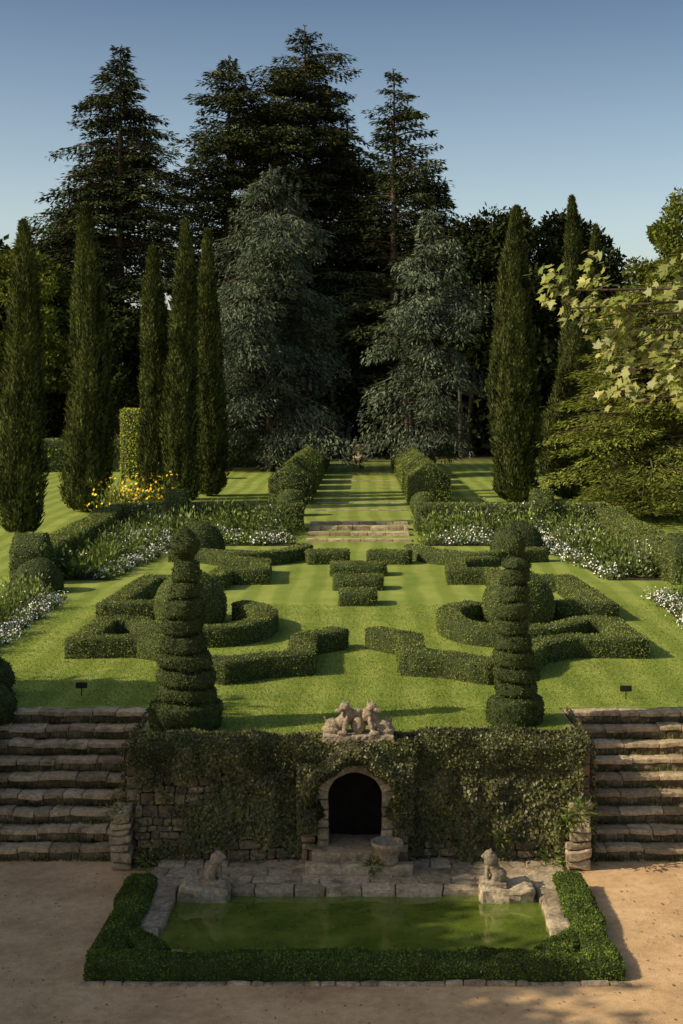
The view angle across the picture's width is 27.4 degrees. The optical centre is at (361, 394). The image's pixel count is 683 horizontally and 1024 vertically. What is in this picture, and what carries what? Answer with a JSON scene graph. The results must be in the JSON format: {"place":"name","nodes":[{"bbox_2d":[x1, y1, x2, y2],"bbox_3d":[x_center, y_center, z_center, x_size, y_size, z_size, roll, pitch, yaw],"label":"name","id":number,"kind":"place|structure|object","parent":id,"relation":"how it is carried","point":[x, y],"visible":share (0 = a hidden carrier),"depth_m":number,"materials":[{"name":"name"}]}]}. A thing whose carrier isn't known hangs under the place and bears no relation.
{"place":"outdoors","nodes":[
{"label":"outdoors","id":0,"kind":"place"},
{"bbox_2d":[0,863,680,1023],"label":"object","id":1,"kind":"object","parent":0,"point":[350,987],"visible":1,"depth_m":17.67,"materials":[{"name":"beige stone"}]},
{"bbox_2d":[0,415,682,1023],"bbox_3d":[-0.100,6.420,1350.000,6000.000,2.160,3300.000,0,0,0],"label":"ground","id":2,"kind":"structure","parent":0,"point":[38,951],"depth_m":24.96,"materials":[{"name":"green plant"}]},
{"bbox_2d":[0,242,8,329],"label":"oak tree","id":3,"kind":"object","parent":2,"relation":"on","point":[3,248],"visible":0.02,"depth_m":114.29,"materials":[{"name":"green plant"}]},
{"bbox_2d":[0,657,18,725],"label":"evergreen shrub","id":4,"kind":"object","parent":2,"relation":"on","point":[8,704],"visible":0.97,"depth_m":25.11,"materials":[{"name":"green plant"}]},
{"bbox_2d":[0,218,50,532],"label":"cypress tree","id":5,"kind":"object","parent":2,"relation":"on","point":[23,412],"visible":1,"depth_m":54.49,"materials":[{"name":"green plant"}]},
{"bbox_2d":[8,531,53,582],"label":"hedge pillar","id":6,"kind":"structure","parent":2,"relation":"on","point":[24,547],"depth_m":42.10,"materials":[{"name":"green plant"}]},
{"bbox_2d":[0,570,68,645],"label":"flower bed","id":7,"kind":"object","parent":2,"relation":"on","point":[19,604],"visible":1,"depth_m":35.90,"materials":[{"name":"white plant"}]},
{"bbox_2d":[0,248,73,396],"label":"oak tree","id":8,"kind":"object","parent":2,"relation":"on","point":[56,320],"visible":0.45,"depth_m":105.41,"materials":[{"name":"green plant"}]},
{"bbox_2d":[10,557,64,593],"bbox_3d":[-9.394,5.505,40.595,1.576,1.616,1.599,0,0,0],"label":"topiary ball","id":9,"kind":"object","parent":2,"relation":"on","point":[45,567],"visible":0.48,"depth_m":40.17,"materials":[{"name":"green plant"}]},
{"bbox_2d":[0,436,120,471],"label":"background hedge","id":10,"kind":"object","parent":2,"relation":"on","point":[54,453],"visible":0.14,"depth_m":96.69,"materials":[{"name":"green plant"}]},
{"bbox_2d":[37,185,94,436],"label":"douglas fir","id":11,"kind":"object","parent":2,"relation":"on","point":[48,402],"visible":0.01,"depth_m":120.81,"materials":[{"name":"green plant"}]},
{"bbox_2d":[0,707,148,859],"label":"stone steps","id":12,"kind":"structure","parent":2,"relation":"on","point":[73,831],"depth_m":23.90,"materials":[{"name":"grey stone"}]},
{"bbox_2d":[0,718,682,861],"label":"step moss","id":13,"kind":"object","parent":12,"relation":"on","point":[604,858],"visible":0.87,"depth_m":23.81,"materials":[{"name":"green plant"}]},
{"bbox_2d":[76,682,86,695],"bbox_3d":[-5.300,5.595,26.497,0.220,0.310,0.024,0,0,0],"label":"garden sign","id":14,"kind":"object","parent":2,"relation":"on","point":[81,685],"visible":0.97,"depth_m":26.49,"materials":[{"name":"black metal"}]},
{"bbox_2d":[49,505,122,567],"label":"boundary hedge","id":15,"kind":"object","parent":2,"relation":"on","point":[94,521],"visible":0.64,"depth_m":49.47,"materials":[{"name":"green plant"}]},
{"bbox_2d":[57,202,116,511],"bbox_3d":[-12.556,-1.596,63.947,2.732,14.592,2.809,0,0,0],"label":"cypress tree","id":16,"kind":"object","parent":2,"relation":"on","point":[86,437],"visible":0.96,"depth_m":63.44,"materials":[{"name":"green plant"}]},
{"bbox_2d":[60,303,145,438],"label":"chestnut tree","id":17,"kind":"object","parent":2,"relation":"on","point":[124,332],"visible":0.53,"depth_m":97.86,"materials":[{"name":"green plant"}]},
{"bbox_2d":[56,518,175,580],"bbox_3d":[-8.437,5.157,49.707,3.446,1.298,14.041,0,0,5],"label":"flower bed","id":18,"kind":"object","parent":2,"relation":"on","point":[105,556],"visible":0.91,"depth_m":46.29,"materials":[{"name":"green plant"}]},
{"bbox_2d":[7,45,239,438],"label":"douglas fir","id":19,"kind":"object","parent":2,"relation":"on","point":[109,169],"visible":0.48,"depth_m":117.15,"materials":[{"name":"green plant"}]},
{"bbox_2d":[118,407,142,480],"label":"golden hedge","id":20,"kind":"object","parent":2,"relation":"on","point":[129,417],"visible":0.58,"depth_m":87.30,"materials":[{"name":"green plant"}]},
{"bbox_2d":[84,471,182,513],"bbox_3d":[-9.521,4.367,59.752,4.414,2.159,4.712,0,0,0],"label":"yellow flower bed","id":21,"kind":"object","parent":2,"relation":"on","point":[124,496],"visible":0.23,"depth_m":59.30,"materials":[{"name":"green plant"}]},
{"bbox_2d":[133,244,169,499],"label":"cypress tree","id":22,"kind":"object","parent":2,"relation":"on","point":[153,346],"visible":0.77,"depth_m":70.48,"materials":[{"name":"green plant"}]},
{"bbox_2d":[162,488,189,521],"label":"hedge pillar","id":23,"kind":"structure","parent":2,"relation":"on","point":[174,498],"depth_m":56.60,"materials":[{"name":"green plant"}]},
{"bbox_2d":[158,218,203,500],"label":"cypress tree","id":24,"kind":"object","parent":2,"relation":"on","point":[179,449],"visible":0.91,"depth_m":68.50,"materials":[{"name":"green plant"}]},
{"bbox_2d":[95,555,272,620],"bbox_3d":[-4.984,5.485,40.245,3.124,0.611,10.769,0,0,19],"label":"parterre hedge","id":25,"kind":"object","parent":2,"relation":"on","point":[134,597],"visible":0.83,"depth_m":40.10,"materials":[{"name":"green plant"}]},
{"bbox_2d":[147,525,223,731],"bbox_3d":[-3.018,3.985,23.979,1.333,3.531,1.321,0,0,0],"label":"spiral topiary","id":26,"kind":"object","parent":2,"relation":"on","point":[187,695],"visible":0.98,"depth_m":23.71,"materials":[{"name":"green plant"}]},
{"bbox_2d":[153,572,227,624],"bbox_3d":[-4.299,5.300,35.206,1.892,1.881,1.877,0,0,0],"label":"topiary ball","id":27,"kind":"object","parent":2,"relation":"on","point":[214,597],"visible":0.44,"depth_m":34.74,"materials":[{"name":"green plant"}]},
{"bbox_2d":[170,519,225,550],"bbox_3d":[-5.897,5.493,50.505,2.028,2.017,2.023,0,0,0],"label":"topiary ball","id":28,"kind":"object","parent":2,"relation":"on","point":[208,534],"visible":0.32,"depth_m":49.99,"materials":[{"name":"green plant"}]},
{"bbox_2d":[124,600,278,647],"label":"parterre hedge","id":29,"kind":"object","parent":2,"relation":"on","point":[256,621],"visible":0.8,"depth_m":32.26,"materials":[{"name":"green plant"}]},
{"bbox_2d":[63,614,349,685],"bbox_3d":[-3.782,5.484,30.273,6.570,0.613,4.825,0,0,17],"label":"parterre hedge","id":30,"kind":"object","parent":2,"relation":"on","point":[105,637],"visible":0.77,"depth_m":30.20,"materials":[{"name":"green plant"}]},
{"bbox_2d":[108,501,304,531],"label":"boundary hedge","id":31,"kind":"object","parent":2,"relation":"on","point":[130,506],"visible":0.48,"depth_m":56.71,"materials":[{"name":"green plant"}]},
{"bbox_2d":[111,496,305,545],"bbox_3d":[-6.099,4.873,54.845,7.876,1.744,4.788,0,0,0],"label":"flower bed","id":32,"kind":"object","parent":2,"relation":"on","point":[272,533],"visible":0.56,"depth_m":54.91,"materials":[{"name":"green plant"}]},
{"bbox_2d":[195,227,232,495],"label":"cypress tree","id":33,"kind":"object","parent":2,"relation":"on","point":[213,433],"visible":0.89,"depth_m":73.46,"materials":[{"name":"green plant"}]},
{"bbox_2d":[167,543,312,565],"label":"parterre hedge","id":34,"kind":"object","parent":2,"relation":"on","point":[293,553],"visible":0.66,"depth_m":47.15,"materials":[{"name":"green plant"}]},
{"bbox_2d":[144,55,371,411],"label":"douglas fir","id":35,"kind":"object","parent":2,"relation":"on","point":[227,176],"visible":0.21,"depth_m":126.40,"materials":[{"name":"green plant"}]},
{"bbox_2d":[226,439,293,466],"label":"background hedge","id":36,"kind":"object","parent":2,"relation":"on","point":[240,462],"visible":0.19,"depth_m":103.30,"materials":[{"name":"green plant"}]},
{"bbox_2d":[194,97,351,419],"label":"douglas fir","id":37,"kind":"object","parent":2,"relation":"on","point":[240,195],"depth_m":133.05,"materials":[{"name":"green plant"}]},
{"bbox_2d":[190,164,365,473],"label":"blue cedar","id":38,"kind":"object","parent":2,"relation":"on","point":[265,285],"visible":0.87,"depth_m":96.75,"materials":[{"name":"green plant"}]},
{"bbox_2d":[267,460,313,504],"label":"gabled hedge","id":39,"kind":"object","parent":2,"relation":"on","point":[294,475],"visible":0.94,"depth_m":68.00,"materials":[{"name":"green plant"}]},
{"bbox_2d":[275,489,306,509],"bbox_3d":[-3.147,4.848,62.009,1.450,1.426,1.452,0,0,0],"label":"topiary ball","id":40,"kind":"object","parent":2,"relation":"on","point":[289,495],"visible":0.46,"depth_m":61.60,"materials":[{"name":"green plant"}]},
{"bbox_2d":[276,452,319,496],"bbox_3d":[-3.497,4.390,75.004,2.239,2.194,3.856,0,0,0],"label":"gabled hedge","id":41,"kind":"object","parent":2,"relation":"on","point":[304,464],"visible":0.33,"depth_m":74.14,"materials":[{"name":"green plant"}]},
{"bbox_2d":[286,448,322,482],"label":"gabled hedge","id":42,"kind":"object","parent":2,"relation":"on","point":[311,455],"visible":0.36,"depth_m":84.77,"materials":[{"name":"green plant"}]},
{"bbox_2d":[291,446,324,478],"bbox_3d":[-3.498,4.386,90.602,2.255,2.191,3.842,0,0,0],"label":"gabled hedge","id":43,"kind":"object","parent":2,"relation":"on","point":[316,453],"visible":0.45,"depth_m":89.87,"materials":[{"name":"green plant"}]},
{"bbox_2d":[300,443,326,473],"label":"gabled hedge","id":44,"kind":"object","parent":2,"relation":"on","point":[325,465],"visible":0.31,"depth_m":94.67,"materials":[{"name":"green plant"}]},
{"bbox_2d":[304,547,350,564],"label":"parterre hedge","id":45,"kind":"object","parent":2,"relation":"on","point":[321,556],"visible":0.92,"depth_m":47.05,"materials":[{"name":"green plant"}]},
{"bbox_2d":[205,24,455,418],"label":"douglas fir","id":46,"kind":"object","parent":2,"relation":"on","point":[316,101],"visible":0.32,"depth_m":128.52,"materials":[{"name":"green plant"}]},
{"bbox_2d":[0,234,676,459],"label":"distant woodland","id":47,"kind":"object","parent":2,"relation":"on","point":[473,431],"visible":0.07,"depth_m":120.08,"materials":[{"name":"green plant"}]},
{"bbox_2d":[0,603,682,733],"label":"lawn grass","id":48,"kind":"structure","parent":2,"relation":"on","point":[305,691],"depth_m":27.55,"materials":[{"name":"green plant"}]},
{"bbox_2d":[109,709,592,876],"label":"retaining wall","id":49,"kind":"structure","parent":2,"relation":"on","point":[354,801],"depth_m":22.25,"materials":[{"name":"stone"}]},
{"bbox_2d":[105,794,598,876],"bbox_3d":[-0.172,6.921,21.814,7.826,1.361,1.059,0,0,0],"label":"wall fern","id":50,"kind":"object","parent":49,"relation":"attached to","point":[543,856],"depth_m":22.00,"materials":[{"name":"green plant"}]},
{"bbox_2d":[321,701,394,743],"bbox_3d":[-0.053,5.239,22.354,1.176,0.707,0.515,0,0,0],"label":"crest sculpture","id":51,"kind":"object","parent":49,"relation":"on","point":[337,730],"visible":0.89,"depth_m":22.24,"materials":[{"name":"stone"}]},
{"bbox_2d":[118,706,598,867],"bbox_3d":[-0.051,6.443,23.428,7.719,2.231,3.768,0,0,0],"label":"wall ivy","id":52,"kind":"object","parent":49,"relation":"attached to","point":[311,761],"depth_m":22.14,"materials":[{"name":"green plant"}]},
{"bbox_2d":[74,979,631,986],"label":"stone kerb","id":53,"kind":"structure","parent":2,"relation":"on","point":[505,983],"depth_m":17.76,"materials":[{"name":"grey stone"}]},
{"bbox_2d":[82,869,625,982],"bbox_3d":[-0.096,7.378,19.551,7.069,0.420,3.498,0,0,0],"label":"pool hedge","id":54,"kind":"object","parent":2,"relation":"on","point":[126,947],"visible":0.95,"depth_m":17.98,"materials":[{"name":"green plant"}]},
{"bbox_2d":[139,874,569,952],"bbox_3d":[-0.106,7.422,19.802,6.300,0.454,3.250,0,0,0],"label":"pool coping","id":55,"kind":"object","parent":2,"relation":"on","point":[523,888],"visible":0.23,"depth_m":20.77,"materials":[{"name":"grey stone"}]},
{"bbox_2d":[199,850,227,888],"bbox_3d":[-2.202,7.032,20.780,0.434,0.530,0.279,0,0,0],"label":"stone lion statue","id":56,"kind":"object","parent":55,"relation":"on","point":[209,877],"visible":1,"depth_m":20.71,"materials":[{"name":"grey stone"}]},
{"bbox_2d":[479,849,509,888],"bbox_3d":[1.976,7.024,20.780,0.456,0.545,0.288,0,0,0],"label":"stone lion statue","id":57,"kind":"object","parent":55,"relation":"on","point":[498,877],"visible":1,"depth_m":20.71,"materials":[{"name":"beige stone"}]},
{"bbox_2d":[151,857,562,890],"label":"flagstone terrace","id":58,"kind":"structure","parent":2,"relation":"on","point":[443,870],"depth_m":21.69,"materials":[{"name":"grey stone"}]},
{"bbox_2d":[371,836,403,866],"bbox_3d":[0.399,7.061,21.618,0.511,0.352,0.527,0,0,0],"label":"stone basin","id":59,"kind":"object","parent":58,"relation":"on","point":[387,849],"visible":1,"depth_m":21.49,"materials":[{"name":"grey stone"}]},
{"bbox_2d":[293,119,421,450],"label":"douglas fir","id":60,"kind":"object","parent":2,"relation":"on","point":[352,205],"visible":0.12,"depth_m":130.08,"materials":[{"name":"green plant"}]},
{"bbox_2d":[337,586,377,606],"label":"parterre hedge","id":61,"kind":"object","parent":2,"relation":"on","point":[356,596],"visible":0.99,"depth_m":37.73,"materials":[{"name":"green plant"}]},
{"bbox_2d":[332,572,384,590],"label":"parterre hedge","id":62,"kind":"object","parent":2,"relation":"on","point":[367,580],"visible":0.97,"depth_m":40.76,"materials":[{"name":"green plant"}]},
{"bbox_2d":[329,560,387,576],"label":"parterre hedge","id":63,"kind":"object","parent":2,"relation":"on","point":[351,567],"visible":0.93,"depth_m":43.94,"materials":[{"name":"green plant"}]},
{"bbox_2d":[306,521,411,541],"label":"stone steps","id":64,"kind":"structure","parent":2,"relation":"on","point":[378,530],"depth_m":55.94,"materials":[{"name":"beige stone"}]},
{"bbox_2d":[312,466,407,510],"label":"steps","id":65,"kind":"structure","parent":2,"relation":"on","point":[359,495],"depth_m":74.01,"materials":[{"name":"green plant"}]},
{"bbox_2d":[302,68,456,454],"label":"douglas fir","id":66,"kind":"object","parent":2,"relation":"on","point":[411,192],"visible":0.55,"depth_m":124.20,"materials":[{"name":"green plant"}]},
{"bbox_2d":[319,195,457,444],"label":"douglas fir","id":67,"kind":"object","parent":2,"relation":"on","point":[377,366],"depth_m":130.61,"materials":[{"name":"green plant"}]},
{"bbox_2d":[366,548,412,564],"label":"parterre hedge","id":68,"kind":"object","parent":2,"relation":"on","point":[390,556],"visible":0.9,"depth_m":47.07,"materials":[{"name":"green plant"}]},
{"bbox_2d":[395,446,427,478],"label":"gabled hedge","id":69,"kind":"object","parent":2,"relation":"on","point":[398,457],"visible":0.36,"depth_m":89.36,"materials":[{"name":"green plant"}]},
{"bbox_2d":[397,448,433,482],"bbox_3d":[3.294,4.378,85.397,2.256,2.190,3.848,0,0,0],"label":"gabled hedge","id":70,"kind":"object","parent":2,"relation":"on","point":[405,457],"visible":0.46,"depth_m":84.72,"materials":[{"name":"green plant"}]},
{"bbox_2d":[399,451,437,489],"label":"gabled hedge","id":71,"kind":"object","parent":2,"relation":"on","point":[407,462],"visible":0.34,"depth_m":79.67,"materials":[{"name":"green plant"}]},
{"bbox_2d":[343,205,495,463],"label":"blue cedar","id":72,"kind":"object","parent":2,"relation":"on","point":[416,315],"visible":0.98,"depth_m":90.90,"materials":[{"name":"green plant"}]},
{"bbox_2d":[409,491,436,514],"bbox_3d":[2.752,4.919,62.007,1.332,1.332,1.311,0,0,0],"label":"topiary ball","id":73,"kind":"object","parent":2,"relation":"on","point":[422,496],"visible":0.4,"depth_m":61.67,"materials":[{"name":"green plant"}]},
{"bbox_2d":[402,456,451,504],"bbox_3d":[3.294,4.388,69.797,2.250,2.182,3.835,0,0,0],"label":"gabled hedge","id":74,"kind":"object","parent":2,"relation":"on","point":[429,477],"visible":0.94,"depth_m":68.00,"materials":[{"name":"green plant"}]},
{"bbox_2d":[380,171,486,437],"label":"douglas fir","id":75,"kind":"object","parent":2,"relation":"on","point":[446,221],"visible":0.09,"depth_m":126.49,"materials":[{"name":"green plant"}]},
{"bbox_2d":[404,543,549,565],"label":"parterre hedge","id":76,"kind":"object","parent":2,"relation":"on","point":[423,553],"visible":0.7,"depth_m":47.39,"materials":[{"name":"green plant"}]},
{"bbox_2d":[419,202,564,453],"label":"oak tree","id":77,"kind":"object","parent":2,"relation":"on","point":[482,248],"visible":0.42,"depth_m":120.52,"materials":[{"name":"green plant"}]},
{"bbox_2d":[407,495,605,545],"bbox_3d":[5.731,4.873,54.669,7.986,1.755,4.420,0,0,0],"label":"flower bed","id":78,"kind":"object","parent":2,"relation":"on","point":[465,533],"visible":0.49,"depth_m":54.51,"materials":[{"name":"green plant"}]},
{"bbox_2d":[364,614,649,685],"bbox_3d":[3.582,5.489,30.270,6.539,0.611,4.817,0,0,-17],"label":"parterre hedge","id":79,"kind":"object","parent":2,"relation":"on","point":[608,637],"visible":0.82,"depth_m":30.12,"materials":[{"name":"green plant"}]},
{"bbox_2d":[413,501,607,531],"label":"boundary hedge","id":80,"kind":"object","parent":2,"relation":"on","point":[444,506],"visible":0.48,"depth_m":56.70,"materials":[{"name":"green plant"}]},
{"bbox_2d":[482,204,545,501],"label":"cypress tree","id":81,"kind":"object","parent":2,"relation":"on","point":[514,427],"visible":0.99,"depth_m":69.33,"materials":[{"name":"green plant"}]},
{"bbox_2d":[436,600,591,647],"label":"parterre hedge","id":82,"kind":"object","parent":2,"relation":"on","point":[458,622],"visible":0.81,"depth_m":32.27,"materials":[{"name":"green plant"}]},
{"bbox_2d":[484,521,544,727],"bbox_3d":[2.671,3.966,24.395,1.061,3.569,1.065,0,0,0],"label":"spiral topiary","id":83,"kind":"object","parent":2,"relation":"on","point":[516,699],"visible":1,"depth_m":24.16,"materials":[{"name":"green plant"}]},
{"bbox_2d":[489,520,544,549],"bbox_3d":[5.611,5.508,50.508,2.012,2.008,2.024,0,0,0],"label":"topiary ball","id":84,"kind":"object","parent":2,"relation":"on","point":[532,535],"visible":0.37,"depth_m":50.01,"materials":[{"name":"green plant"}]},
{"bbox_2d":[481,570,555,624],"bbox_3d":[3.940,5.289,35.192,1.875,1.888,1.893,0,0,0],"label":"topiary ball","id":85,"kind":"object","parent":2,"relation":"on","point":[542,601],"visible":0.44,"depth_m":34.67,"materials":[{"name":"green plant"}]},
{"bbox_2d":[444,555,620,620],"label":"parterre hedge","id":86,"kind":"object","parent":2,"relation":"on","point":[580,597],"visible":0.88,"depth_m":39.66,"materials":[{"name":"green plant"}]},
{"bbox_2d":[528,488,555,526],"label":"hedge pillar","id":87,"kind":"structure","parent":2,"relation":"on","point":[544,497],"depth_m":56.55,"materials":[{"name":"green plant"}]},
{"bbox_2d":[535,321,607,497],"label":"cypress tree","id":88,"kind":"object","parent":2,"relation":"on","point":[574,348],"visible":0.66,"depth_m":72.11,"materials":[{"name":"green plant"}]},
{"bbox_2d":[554,194,591,375],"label":"cypress tree","id":89,"kind":"object","parent":2,"relation":"on","point":[573,259],"visible":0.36,"depth_m":83.58,"materials":[{"name":"green plant"}]},
{"bbox_2d":[532,207,635,348],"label":"oak tree","id":90,"kind":"object","parent":2,"relation":"on","point":[611,264],"visible":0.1,"depth_m":127.35,"materials":[{"name":"green plant"}]},
{"bbox_2d":[586,222,613,477],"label":"cypress tree","id":91,"kind":"object","parent":2,"relation":"on","point":[595,243],"visible":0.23,"depth_m":87.64,"materials":[{"name":"green plant"}]},
{"bbox_2d":[542,516,663,579],"bbox_3d":[8.190,5.146,49.792,3.355,1.303,13.784,0,0,-3],"label":"flower bed","id":92,"kind":"object","parent":2,"relation":"on","point":[610,559],"visible":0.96,"depth_m":46.04,"materials":[{"name":"green plant"}]},
{"bbox_2d":[528,250,682,421],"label":"plane tree","id":93,"kind":"object","parent":2,"relation":"on","point":[658,352],"visible":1,"depth_m":16.74,"materials":[{"name":"green plant"}]},
{"bbox_2d":[529,280,682,518],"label":"green cedar","id":94,"kind":"object","parent":2,"relation":"on","point":[659,479],"visible":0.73,"depth_m":59.94,"materials":[{"name":"green plant"}]},
{"bbox_2d":[563,708,682,859],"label":"stone steps","id":95,"kind":"structure","parent":2,"relation":"on","point":[651,816],"depth_m":23.91,"materials":[{"name":"grey stone"}]},
{"bbox_2d":[567,244,682,504],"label":"green cedar","id":96,"kind":"object","parent":2,"relation":"on","point":[672,425],"visible":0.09,"depth_m":65.58,"materials":[{"name":"green plant"}]},
{"bbox_2d":[620,686,631,698],"bbox_3d":[4.950,5.595,26.197,0.220,0.310,0.024,0,0,0],"label":"garden sign","id":97,"kind":"object","parent":2,"relation":"on","point":[625,689],"visible":0.97,"depth_m":26.19,"materials":[{"name":"black metal"}]},
{"bbox_2d":[595,505,666,580],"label":"boundary hedge","id":98,"kind":"object","parent":2,"relation":"on","point":[619,519],"visible":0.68,"depth_m":49.41,"materials":[{"name":"green plant"}]},
{"bbox_2d":[594,187,682,463],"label":"chestnut tree","id":99,"kind":"object","parent":2,"relation":"on","point":[663,237],"visible":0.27,"depth_m":79.02,"materials":[{"name":"green plant"}]},
{"bbox_2d":[605,456,680,483],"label":"background hedge","id":100,"kind":"object","parent":2,"relation":"on","point":[633,474],"visible":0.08,"depth_m":83.30,"materials":[{"name":"green plant"}]},
{"bbox_2d":[639,573,682,630],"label":"flower bed","id":101,"kind":"object","parent":2,"relation":"on","point":[673,600],"visible":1,"depth_m":37.49,"materials":[{"name":"white plant"}]},
{"bbox_2d":[662,532,682,584],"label":"hedge pillar","id":102,"kind":"structure","parent":2,"relation":"on","point":[673,544],"depth_m":42.11,"materials":[{"name":"green plant"}]},
{"bbox_2d":[0,0,682,395],"label":"sky","id":103,"kind":"structure","parent":0,"point":[533,105],"materials":[{"name":"blue"}]},
{"bbox_2d":[158,894,550,952],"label":"pool water","id":104,"kind":"structure","parent":0,"point":[273,922],"depth_m":19.73,"materials":[{"name":"green liquid"}]},
{"bbox_2d":[177,901,528,947],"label":"floating leaves","id":105,"kind":"object","parent":104,"relation":"on","point":[365,922],"visible":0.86,"depth_m":19.42,"materials":[{"name":"green plant"}]},
{"bbox_2d":[350,444,368,461],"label":"stone urn","id":106,"kind":"object","parent":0,"point":[359,456],"visible":0.34,"depth_m":111.58,"materials":[{"name":"beige stone"}]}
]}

